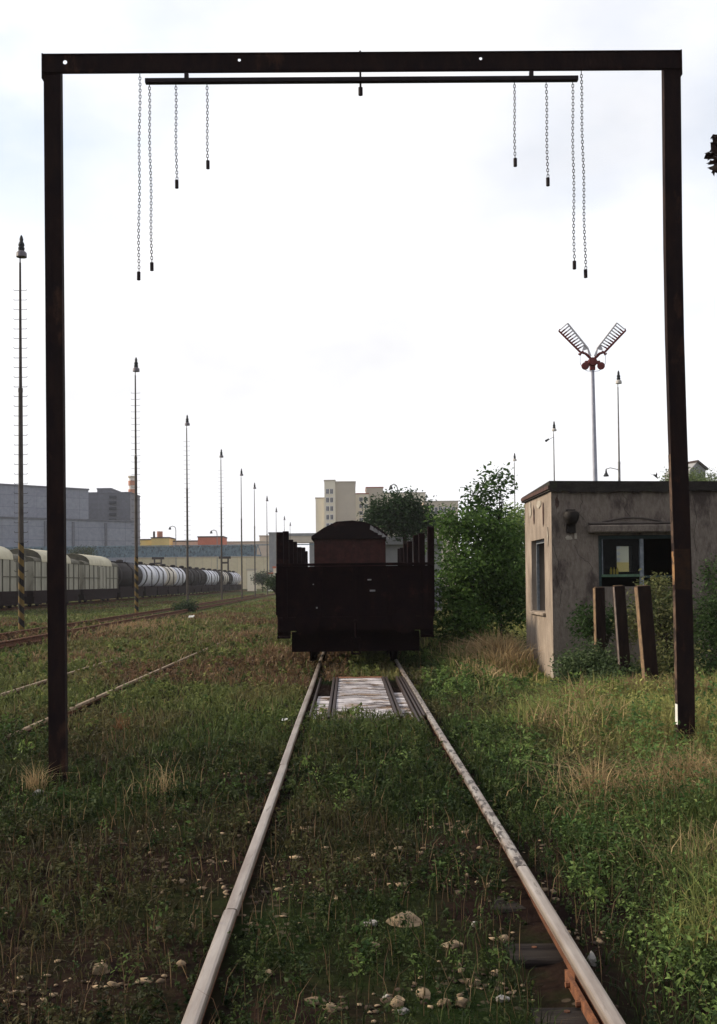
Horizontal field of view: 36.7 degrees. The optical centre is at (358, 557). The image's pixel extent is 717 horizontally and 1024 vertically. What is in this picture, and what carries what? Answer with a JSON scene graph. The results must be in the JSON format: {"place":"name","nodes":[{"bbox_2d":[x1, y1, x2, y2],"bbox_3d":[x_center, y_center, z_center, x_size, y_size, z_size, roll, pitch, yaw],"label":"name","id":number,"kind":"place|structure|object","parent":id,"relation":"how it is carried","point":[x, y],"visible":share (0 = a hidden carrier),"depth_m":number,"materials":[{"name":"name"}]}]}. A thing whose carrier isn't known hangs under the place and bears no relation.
{"place":"outdoors","nodes":[
{"label":"outdoors","id":0,"kind":"place"},
{"bbox_2d":[0,588,716,1023],"bbox_3d":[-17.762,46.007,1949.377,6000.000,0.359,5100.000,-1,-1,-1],"label":"ground","id":1,"kind":"structure","parent":0,"point":[552,988],"depth_m":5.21,"materials":[{"name":"plant"}]},
{"bbox_2d":[13,235,27,629],"bbox_3d":[-11.437,-4.099,36.675,0.403,13.800,0.360,0,-2,-39],"label":"lighting mast","id":2,"kind":"object","parent":1,"relation":"on","point":[21,253],"visible":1,"depth_m":36.62,"materials":[{"name":"metal"}]},
{"bbox_2d":[13,758,73,796],"bbox_3d":[-2.509,1.724,8.615,0.672,0.328,0.641,-1,-1,26],"label":"grass tuft","id":3,"kind":"object","parent":1,"relation":"on","point":[35,779],"visible":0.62,"depth_m":8.62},
{"bbox_2d":[0,483,88,518],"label":"panel building","id":4,"kind":"structure","parent":1,"relation":"on","point":[35,498],"depth_m":271.58,"materials":[{"name":"concrete"}]},
{"bbox_2d":[0,516,134,563],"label":"panel annex","id":5,"kind":"object","parent":1,"relation":"on","point":[93,532],"visible":0.32,"depth_m":251.82,"materials":[{"name":"concrete"}]},
{"bbox_2d":[68,544,96,555],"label":"tree","id":6,"kind":"object","parent":1,"relation":"on","point":[83,551],"visible":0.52,"depth_m":233.74,"materials":[{"name":"green plant"}]},
{"bbox_2d":[93,962,109,974],"bbox_3d":[-1.082,1.737,4.563,0.073,0.062,0.064,-1,-1,-1],"label":"stone","id":7,"kind":"object","parent":1,"relation":"on","point":[97,970],"visible":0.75,"depth_m":4.54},
{"bbox_2d":[0,639,225,736],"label":"railway track","id":8,"kind":"structure","parent":1,"relation":"on","point":[98,698],"depth_m":16.19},
{"bbox_2d":[107,981,119,988],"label":"stone","id":9,"kind":"object","parent":1,"relation":"on","point":[113,984],"visible":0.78,"depth_m":4.38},
{"bbox_2d":[88,488,139,545],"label":"office block","id":10,"kind":"structure","parent":1,"relation":"on","point":[109,504],"depth_m":299.80,"materials":[{"name":"concrete"}]},
{"bbox_2d":[102,711,136,731],"bbox_3d":[-2.668,1.807,12.000,0.548,0.296,0.882,-1,-2,31],"label":"grass tuft","id":11,"kind":"object","parent":1,"relation":"on","point":[121,727],"visible":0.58,"depth_m":11.99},
{"bbox_2d":[0,590,246,610],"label":"railway track","id":12,"kind":"structure","parent":1,"relation":"on","point":[69,603],"depth_m":101.70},
{"bbox_2d":[0,546,26,608],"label":"covered wagon","id":13,"kind":"object","parent":12,"relation":"on","point":[8,583],"visible":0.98,"depth_m":68.48,"materials":[{"name":"metal"}]},
{"bbox_2d":[6,548,79,606],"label":"covered wagon","id":14,"kind":"object","parent":12,"relation":"on","point":[36,577],"visible":0.51,"depth_m":75.54,"materials":[{"name":"metal"}]},
{"bbox_2d":[66,554,118,602],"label":"covered wagon","id":15,"kind":"object","parent":12,"relation":"on","point":[98,576],"visible":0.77,"depth_m":92.15,"materials":[{"name":"metal"}]},
{"bbox_2d":[100,560,143,599],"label":"tank wagon","id":16,"kind":"object","parent":12,"relation":"on","point":[126,578],"visible":0.56,"depth_m":106.75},
{"bbox_2d":[128,562,156,597],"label":"tank wagon","id":17,"kind":"object","parent":12,"relation":"on","point":[149,577],"visible":0.58,"depth_m":117.57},
{"bbox_2d":[141,563,167,596],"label":"tank wagon","id":18,"kind":"object","parent":12,"relation":"on","point":[161,578],"visible":0.47,"depth_m":125.32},
{"bbox_2d":[159,564,177,595],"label":"tank wagon","id":19,"kind":"object","parent":12,"relation":"on","point":[171,579],"visible":0.49,"depth_m":132.75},
{"bbox_2d":[163,565,186,595],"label":"tank wagon","id":20,"kind":"object","parent":12,"relation":"on","point":[180,580],"visible":0.48,"depth_m":139.94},
{"bbox_2d":[173,566,194,594],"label":"tank wagon","id":21,"kind":"object","parent":12,"relation":"on","point":[191,586],"visible":0.41,"depth_m":147.87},
{"bbox_2d":[186,566,201,593],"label":"tank wagon","id":22,"kind":"object","parent":12,"relation":"on","point":[197,580],"visible":0.37,"depth_m":155.03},
{"bbox_2d":[194,567,207,593],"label":"tank wagon","id":23,"kind":"object","parent":12,"relation":"on","point":[204,577],"visible":0.47,"depth_m":162.26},
{"bbox_2d":[199,568,213,592],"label":"tank wagon","id":24,"kind":"object","parent":12,"relation":"on","point":[210,579],"visible":0.46,"depth_m":169.46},
{"bbox_2d":[202,568,219,592],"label":"tank wagon","id":25,"kind":"object","parent":12,"relation":"on","point":[215,580],"visible":0.41,"depth_m":177.09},
{"bbox_2d":[211,569,224,591],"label":"tank wagon","id":26,"kind":"object","parent":12,"relation":"on","point":[219,574],"visible":0.21,"depth_m":183.31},
{"bbox_2d":[214,569,229,591],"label":"tank wagon","id":27,"kind":"object","parent":12,"relation":"on","point":[226,580],"visible":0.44,"depth_m":191.87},
{"bbox_2d":[219,570,233,591],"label":"tank wagon","id":28,"kind":"object","parent":12,"relation":"on","point":[230,575],"visible":0.4,"depth_m":199.58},
{"bbox_2d":[228,570,237,590],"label":"tank wagon","id":29,"kind":"object","parent":12,"relation":"on","point":[235,587],"visible":0.4,"depth_m":206.66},
{"bbox_2d":[228,571,240,590],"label":"tank wagon","id":30,"kind":"object","parent":12,"relation":"on","point":[238,580],"visible":0.37,"depth_m":214.17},
{"bbox_2d":[128,476,134,492],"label":"chimney","id":31,"kind":"object","parent":1,"relation":"on","point":[131,481],"visible":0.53,"depth_m":378.88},
{"bbox_2d":[131,358,140,612],"bbox_3d":[-11.643,-3.643,56.676,0.403,13.800,0.360,0,-2,-39],"label":"lighting mast","id":32,"kind":"object","parent":1,"relation":"on","point":[135,370],"visible":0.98,"depth_m":56.62,"materials":[{"name":"metal"}]},
{"bbox_2d":[0,593,274,648],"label":"railway track","id":33,"kind":"structure","parent":1,"relation":"on","point":[10,643],"depth_m":46.13,"materials":[{"name":"metal"}]},
{"bbox_2d":[140,537,175,546],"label":"factory building","id":34,"kind":"structure","parent":1,"relation":"on","point":[158,541],"depth_m":327.68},
{"bbox_2d":[157,531,162,536],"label":"roof flue","id":35,"kind":"object","parent":34,"relation":"on","point":[159,533],"visible":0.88,"depth_m":330.00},
{"bbox_2d":[5,544,313,570],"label":"pipe bridge","id":36,"kind":"structure","parent":1,"relation":"on","point":[161,552],"depth_m":239.79,"materials":[{"name":"grey metal"}]},
{"bbox_2d":[126,760,206,799],"bbox_3d":[-1.627,1.686,8.531,0.714,0.388,0.911,0,-2,-31],"label":"grass tuft","id":37,"kind":"object","parent":1,"relation":"on","point":[161,782],"visible":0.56,"depth_m":8.43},
{"bbox_2d":[177,960,185,966],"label":"stone","id":38,"kind":"object","parent":1,"relation":"on","point":[179,962],"visible":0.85,"depth_m":4.61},
{"bbox_2d":[170,599,198,611],"bbox_3d":[-9.893,2.821,61.883,1.761,0.904,2.419,-1,-1,-1],"label":"bush","id":39,"kind":"object","parent":1,"relation":"on","point":[189,604],"visible":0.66,"depth_m":61.55,"materials":[{"name":"green plant"}]},
{"bbox_2d":[173,540,197,544],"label":"factory","id":40,"kind":"structure","parent":1,"relation":"on","point":[183,542],"depth_m":334.70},
{"bbox_2d":[183,415,190,600],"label":"lighting mast","id":41,"kind":"object","parent":1,"relation":"on","point":[187,423],"visible":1,"depth_m":76.16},
{"bbox_2d":[134,555,268,588],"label":"cream warehouse","id":42,"kind":"structure","parent":1,"relation":"on","point":[234,563],"depth_m":299.68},
{"bbox_2d":[197,536,226,544],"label":"orange block","id":43,"kind":"structure","parent":1,"relation":"on","point":[209,540],"depth_m":324.81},
{"bbox_2d":[218,449,223,599],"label":"lighting mast","id":44,"kind":"object","parent":1,"relation":"on","point":[221,492],"visible":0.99,"depth_m":95.78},
{"bbox_2d":[240,468,242,598],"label":"lighting mast","id":45,"kind":"object","parent":1,"relation":"on","point":[241,474],"visible":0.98,"depth_m":112.19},
{"bbox_2d":[227,535,268,555],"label":"beige hall","id":46,"kind":"structure","parent":1,"relation":"on","point":[263,540],"depth_m":339.88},
{"bbox_2d":[246,569,256,590],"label":"kiosk","id":47,"kind":"object","parent":1,"relation":"on","point":[250,587],"visible":0.68,"depth_m":224.75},
{"bbox_2d":[253,482,255,596],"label":"lighting mast","id":48,"kind":"object","parent":1,"relation":"on","point":[254,487],"visible":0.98,"depth_m":127.99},
{"bbox_2d":[250,569,271,591],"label":"bush","id":49,"kind":"object","parent":1,"relation":"on","point":[259,580],"visible":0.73,"depth_m":199.27,"materials":[{"name":"green plant"}]},
{"bbox_2d":[266,497,267,594],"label":"lighting mast","id":50,"kind":"object","parent":1,"relation":"on","point":[267,550],"visible":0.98,"depth_m":147.60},
{"bbox_2d":[261,573,275,593],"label":"bush","id":51,"kind":"object","parent":1,"relation":"on","point":[271,583],"visible":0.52,"depth_m":59.63,"materials":[{"name":"green plant"}]},
{"bbox_2d":[268,532,275,571],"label":"concrete tower","id":52,"kind":"structure","parent":1,"relation":"on","point":[272,548],"depth_m":235.92,"materials":[{"name":"concrete"}]},
{"bbox_2d":[268,566,275,590],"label":"kiosk","id":53,"kind":"object","parent":1,"relation":"on","point":[274,570],"visible":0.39,"depth_m":215.72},
{"bbox_2d":[275,508,276,572],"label":"lighting mast","id":54,"kind":"object","parent":1,"relation":"on","point":[276,546],"visible":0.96,"depth_m":170.63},
{"bbox_2d":[289,533,314,566],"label":"overpass","id":55,"kind":"object","parent":1,"relation":"on","point":[301,537],"visible":0.27,"depth_m":260.06,"materials":[{"name":"concrete"}]},
{"bbox_2d":[0,743,618,1022],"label":"ballast gravel","id":56,"kind":"structure","parent":1,"relation":"on","point":[227,890],"depth_m":5.45,"materials":[{"name":"gravel"}]},
{"bbox_2d":[324,1004,335,1012],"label":"stone","id":57,"kind":"object","parent":1,"relation":"on","point":[329,1006],"visible":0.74,"depth_m":4.09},
{"bbox_2d":[315,480,355,532],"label":"office tower","id":58,"kind":"structure","parent":1,"relation":"on","point":[336,502],"depth_m":351.45,"materials":[{"name":"concrete"}]},
{"bbox_2d":[0,614,716,1023],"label":"leafy weeds","id":59,"kind":"object","parent":1,"relation":"on","point":[678,962],"visible":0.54,"depth_m":7.14,"materials":[{"name":"green plant"}]},
{"bbox_2d":[0,632,716,1023],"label":"dead stalks","id":60,"kind":"object","parent":1,"relation":"on","point":[332,860],"visible":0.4,"depth_m":5.89,"materials":[{"name":"plant"}]},
{"bbox_2d":[308,676,425,723],"bbox_3d":[0.076,1.970,15.060,1.374,0.142,6.000,-1,-1,-1],"label":"weighbridge","id":61,"kind":"object","parent":1,"relation":"on","point":[377,693],"visible":0.77,"depth_m":14.79,"materials":[{"name":"grey metal"}]},
{"bbox_2d":[41,49,694,782],"bbox_3d":[0.076,-1.021,9.087,5.420,6.552,0.110,-1,-1,-1],"label":"loading gauge","id":62,"kind":"object","parent":1,"relation":"on","point":[665,63],"visible":0.98,"depth_m":9.10,"materials":[{"name":"black metal"}]},
{"bbox_2d":[137,73,140,280],"bbox_3d":[-1.845,-3.204,9.089,0.048,1.753,0.031,-1,-1,-1],"label":"hanging chain","id":63,"kind":"object","parent":62,"relation":"hanging from","point":[138,275],"visible":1,"depth_m":9.08,"materials":[{"name":"metal"}]},
{"bbox_2d":[148,83,153,270],"bbox_3d":[-1.744,-3.201,9.091,0.035,1.590,0.031,-1,-2,30],"label":"hanging chain","id":64,"kind":"object","parent":62,"relation":"hanging from","point":[151,266],"visible":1,"depth_m":9.09,"materials":[{"name":"metal"}]},
{"bbox_2d":[175,84,178,188],"bbox_3d":[-1.533,-3.552,9.100,0.032,0.894,0.031,-1,-1,-1],"label":"hanging chain","id":65,"kind":"object","parent":62,"relation":"hanging from","point":[176,184],"visible":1,"depth_m":9.09,"materials":[{"name":"metal"}]},
{"bbox_2d":[206,86,209,168],"bbox_3d":[-1.271,-3.636,9.104,0.031,0.730,0.031,-1,-1,-1],"label":"hanging chain","id":66,"kind":"object","parent":62,"relation":"hanging from","point":[207,164],"visible":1,"depth_m":9.10,"materials":[{"name":"metal"}]},
{"bbox_2d":[513,81,516,166],"bbox_3d":[1.319,-3.663,9.128,0.031,0.728,0.031,-1,-1,-1],"label":"hanging chain","id":67,"kind":"object","parent":62,"relation":"hanging from","point":[514,162],"visible":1,"depth_m":9.12,"materials":[{"name":"metal"}]},
{"bbox_2d":[545,81,549,186],"bbox_3d":[1.593,-3.583,9.129,0.032,0.896,0.031,-1,-1,-1],"label":"hanging chain","id":68,"kind":"object","parent":62,"relation":"hanging from","point":[547,181],"visible":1,"depth_m":9.12,"materials":[{"name":"metal"}]},
{"bbox_2d":[571,81,575,269],"bbox_3d":[1.811,-3.231,9.123,0.032,1.604,0.031,1,-2,-41],"label":"hanging chain","id":69,"kind":"object","parent":62,"relation":"hanging from","point":[574,264],"visible":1,"depth_m":9.12,"materials":[{"name":"metal"}]},
{"bbox_2d":[580,71,587,277],"bbox_3d":[1.903,-3.236,9.123,0.034,1.760,0.031,0,-2,-35],"label":"hanging chain","id":70,"kind":"object","parent":62,"relation":"hanging from","point":[585,274],"visible":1,"depth_m":9.12,"materials":[{"name":"metal"}]},
{"bbox_2d":[355,487,383,530],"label":"hospital building","id":71,"kind":"structure","parent":1,"relation":"on","point":[369,492],"depth_m":360.59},
{"bbox_2d":[363,919,377,926],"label":"stone","id":72,"kind":"object","parent":1,"relation":"on","point":[373,922],"visible":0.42,"depth_m":5.10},
{"bbox_2d":[390,995,404,1008],"bbox_3d":[0.145,1.708,4.139,0.057,0.055,0.063,0,-2,-39],"label":"stone","id":73,"kind":"object","parent":1,"relation":"on","point":[396,1001],"visible":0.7,"depth_m":4.12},
{"bbox_2d":[357,485,444,543],"bbox_3d":[2.220,-0.341,55.035,4.827,6.641,3.375,-1,-1,-1],"label":"tree","id":74,"kind":"object","parent":1,"relation":"on","point":[405,518],"visible":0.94,"depth_m":54.56,"materials":[{"name":"green plant"}]},
{"bbox_2d":[398,1007,409,1014],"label":"stone","id":75,"kind":"object","parent":1,"relation":"on","point":[403,1009],"visible":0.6,"depth_m":4.06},
{"bbox_2d":[386,911,421,926],"bbox_3d":[0.217,1.727,5.144,0.177,0.076,0.128,-1,-1,-1],"label":"stone","id":76,"kind":"object","parent":1,"relation":"on","point":[417,921],"visible":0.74,"depth_m":5.12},
{"bbox_2d":[383,492,425,536],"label":"cream building","id":77,"kind":"structure","parent":1,"relation":"on","point":[419,493],"depth_m":370.74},
{"bbox_2d":[386,535,442,610],"bbox_3d":[2.744,0.975,60.521,3.800,4.239,5.400,-1,-1,-1],"label":"storage hut","id":78,"kind":"object","parent":1,"relation":"on","point":[392,546],"visible":0.13,"depth_m":58.03,"materials":[{"name":"stone"}]},
{"bbox_2d":[416,987,430,999],"bbox_3d":[0.255,1.706,4.219,0.055,0.049,0.065,0,-2,-34],"label":"stone","id":79,"kind":"object","parent":1,"relation":"on","point":[421,993],"visible":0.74,"depth_m":4.21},
{"bbox_2d":[422,501,458,586],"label":"office building","id":80,"kind":"structure","parent":1,"relation":"on","point":[437,505],"depth_m":330.61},
{"bbox_2d":[437,998,451,1006],"bbox_3d":[0.329,1.712,4.144,0.061,0.044,0.037,0,-2,-35],"label":"stone","id":81,"kind":"object","parent":1,"relation":"on","point":[444,1002],"visible":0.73,"depth_m":4.13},
{"bbox_2d":[181,652,716,1023],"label":"railway track","id":82,"kind":"structure","parent":1,"relation":"on","point":[594,1004],"depth_m":4.87,"materials":[{"name":"grey metal"}]},
{"bbox_2d":[311,520,388,565],"bbox_3d":[-0.326,0.661,45.746,2.950,3.861,11.700,-1,-1,-1],"label":"covered wagon","id":83,"kind":"object","parent":82,"relation":"on","point":[351,541],"visible":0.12,"depth_m":40.50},
{"bbox_2d":[276,526,434,662],"bbox_3d":[-0.117,0.849,26.200,3.014,2.654,13.575,-1,-1,-1],"label":"stake wagon","id":84,"kind":"object","parent":82,"relation":"on","point":[336,607],"visible":1,"depth_m":20.00,"materials":[{"name":"metal"}]},
{"bbox_2d":[442,940,462,949],"bbox_3d":[0.410,1.725,4.809,0.097,0.039,0.076,0,-2,-36],"label":"stone","id":85,"kind":"object","parent":1,"relation":"on","point":[455,945],"visible":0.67,"depth_m":4.79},
{"bbox_2d":[455,996,468,1007],"bbox_3d":[0.395,1.704,4.134,0.049,0.054,0.062,-1,-1,26],"label":"stone","id":86,"kind":"object","parent":1,"relation":"on","point":[461,1002],"visible":0.88,"depth_m":4.11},
{"bbox_2d":[420,502,525,648],"bbox_3d":[2.634,0.519,23.902,2.894,3.495,3.592,-1,-1,-1],"label":"bush","id":87,"kind":"object","parent":1,"relation":"on","point":[487,580],"visible":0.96,"depth_m":23.65,"materials":[{"name":"green plant"}]},
{"bbox_2d":[447,461,522,639],"bbox_3d":[2.973,-0.004,25.526,1.831,4.607,1.404,-1,-1,-1],"label":"sapling","id":88,"kind":"object","parent":1,"relation":"on","point":[482,497],"visible":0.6,"depth_m":25.46,"materials":[{"name":"green plant"}]},
{"bbox_2d":[495,995,509,1002],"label":"stone","id":89,"kind":"object","parent":1,"relation":"on","point":[502,998],"visible":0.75,"depth_m":4.17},
{"bbox_2d":[488,498,525,593],"bbox_3d":[5.080,0.327,33.106,3.247,4.281,3.443,-1,-1,-1],"label":"tree","id":90,"kind":"object","parent":1,"relation":"on","point":[516,511],"visible":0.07,"depth_m":32.63,"materials":[{"name":"green plant"}]},
{"bbox_2d":[513,453,516,516],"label":"lighting mast","id":91,"kind":"object","parent":1,"relation":"on","point":[514,459],"visible":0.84,"depth_m":101.15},
{"bbox_2d":[545,422,556,480],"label":"lighting mast","id":92,"kind":"object","parent":1,"relation":"on","point":[553,430],"visible":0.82,"depth_m":81.13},
{"bbox_2d":[587,951,595,965],"bbox_3d":[0.993,1.714,4.597,0.044,0.087,0.042,-1,-1,29],"label":"stone","id":93,"kind":"object","parent":1,"relation":"on","point":[591,957],"visible":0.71,"depth_m":4.58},
{"bbox_2d":[558,322,625,480],"bbox_3d":[7.443,-2.445,34.119,2.163,9.980,0.230,-1,-1,-1],"label":"ladder arm signal","id":94,"kind":"object","parent":1,"relation":"on","point":[591,363],"visible":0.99,"depth_m":34.14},
{"bbox_2d":[548,637,641,687],"bbox_3d":[3.479,1.605,15.411,1.496,0.924,1.995,-1,-1,-1],"label":"shrub","id":95,"kind":"object","parent":1,"relation":"on","point":[599,663],"visible":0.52,"depth_m":15.52,"materials":[{"name":"green plant"}]},
{"bbox_2d":[564,599,633,649],"bbox_3d":[3.823,1.354,17.124,1.392,1.496,0.964,0,-1,-22],"label":"shrub","id":96,"kind":"object","parent":1,"relation":"on","point":[586,624],"visible":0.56,"depth_m":16.99,"materials":[{"name":"green plant"}]},
{"bbox_2d":[593,587,605,656],"bbox_3d":[3.707,1.026,16.613,0.165,1.150,0.124,-1,-1,-4],"label":"sleeper post","id":97,"kind":"object","parent":1,"relation":"on","point":[599,613],"visible":0.67,"depth_m":16.56,"materials":[{"name":"brown wood"}]},
{"bbox_2d":[604,370,621,480],"bbox_3d":[14.552,-3.805,61.661,1.140,13.800,0.351,-1,-1,-1],"label":"lighting mast","id":98,"kind":"object","parent":1,"relation":"on","point":[618,381],"visible":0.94,"depth_m":61.69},
{"bbox_2d":[521,481,716,679],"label":"shed","id":99,"kind":"structure","parent":1,"relation":"on","point":[577,533],"depth_m":18.06,"materials":[{"name":"paint"}]},
{"bbox_2d":[536,540,543,609],"bbox_3d":[3.337,0.322,19.414,0.050,1.284,1.328,-1,-1,-1],"label":"side window","id":100,"kind":"structure","parent":99,"relation":"in","point":[540,541],"depth_m":20.03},
{"bbox_2d":[598,535,671,586],"bbox_3d":[4.708,0.053,18.137,1.403,0.855,0.070,-1,-1,-1],"label":"front window","id":101,"kind":"structure","parent":99,"relation":"in","point":[600,538],"depth_m":18.11,"materials":[{"name":"teal wood"}]},
{"bbox_2d":[612,585,630,672],"bbox_3d":[3.677,1.000,15.113,0.225,1.228,0.132,-1,-1,-1],"label":"sleeper post","id":102,"kind":"object","parent":1,"relation":"on","point":[621,623],"visible":0.86,"depth_m":15.06,"materials":[{"name":"brown wood"}]},
{"bbox_2d":[634,585,658,683],"bbox_3d":[3.615,1.117,13.509,0.288,1.550,0.133,-1,-1,-1],"label":"sleeper post","id":103,"kind":"object","parent":1,"relation":"on","point":[645,625],"visible":0.67,"depth_m":13.46,"materials":[{"name":"brown wood"}]},
{"bbox_2d":[610,568,710,681],"bbox_3d":[4.264,1.097,15.114,1.073,1.915,2.324,-1,-1,-1],"label":"shrub","id":104,"kind":"object","parent":1,"relation":"on","point":[663,629],"visible":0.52,"depth_m":15.10,"materials":[{"name":"green plant"}]},
{"bbox_2d":[665,460,707,478],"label":"gable house","id":105,"kind":"structure","parent":1,"relation":"on","point":[695,464],"depth_m":150.93,"materials":[{"name":"stone"}]},
{"bbox_2d":[658,466,714,480],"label":"tree","id":106,"kind":"object","parent":1,"relation":"on","point":[694,478],"visible":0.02,"depth_m":89.16,"materials":[{"name":"green plant"}]},
{"bbox_2d":[690,467,716,480],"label":"tree","id":107,"kind":"object","parent":1,"relation":"on","point":[710,476],"visible":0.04,"depth_m":109.91,"materials":[{"name":"green plant"}]},
{"bbox_2d":[692,553,716,678],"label":"shrub","id":108,"kind":"object","parent":1,"relation":"on","point":[709,620],"visible":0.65,"depth_m":16.37,"materials":[{"name":"green plant"}]},
{"bbox_2d":[704,134,716,174],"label":"tree","id":109,"kind":"object","parent":1,"relation":"on","point":[711,155],"visible":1,"depth_m":6.08,"materials":[{"name":"green plant"}]},
{"bbox_2d":[0,609,716,911],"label":"dry grass","id":110,"kind":"structure","parent":0,"point":[506,649],"depth_m":12.80,"materials":[{"name":"plant"}]},
{"bbox_2d":[0,0,716,566],"label":"sky","id":111,"kind":"structure","parent":0,"point":[369,289],"materials":[{"name":"white"}]},
{"bbox_2d":[416,633,716,959],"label":"tall grass","id":112,"kind":"structure","parent":0,"point":[691,887],"depth_m":9.93,"materials":[{"name":"plant"}]},
{"bbox_2d":[617,546,628,571],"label":"outbuilding","id":113,"kind":"structure","parent":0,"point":[622,558],"depth_m":60.15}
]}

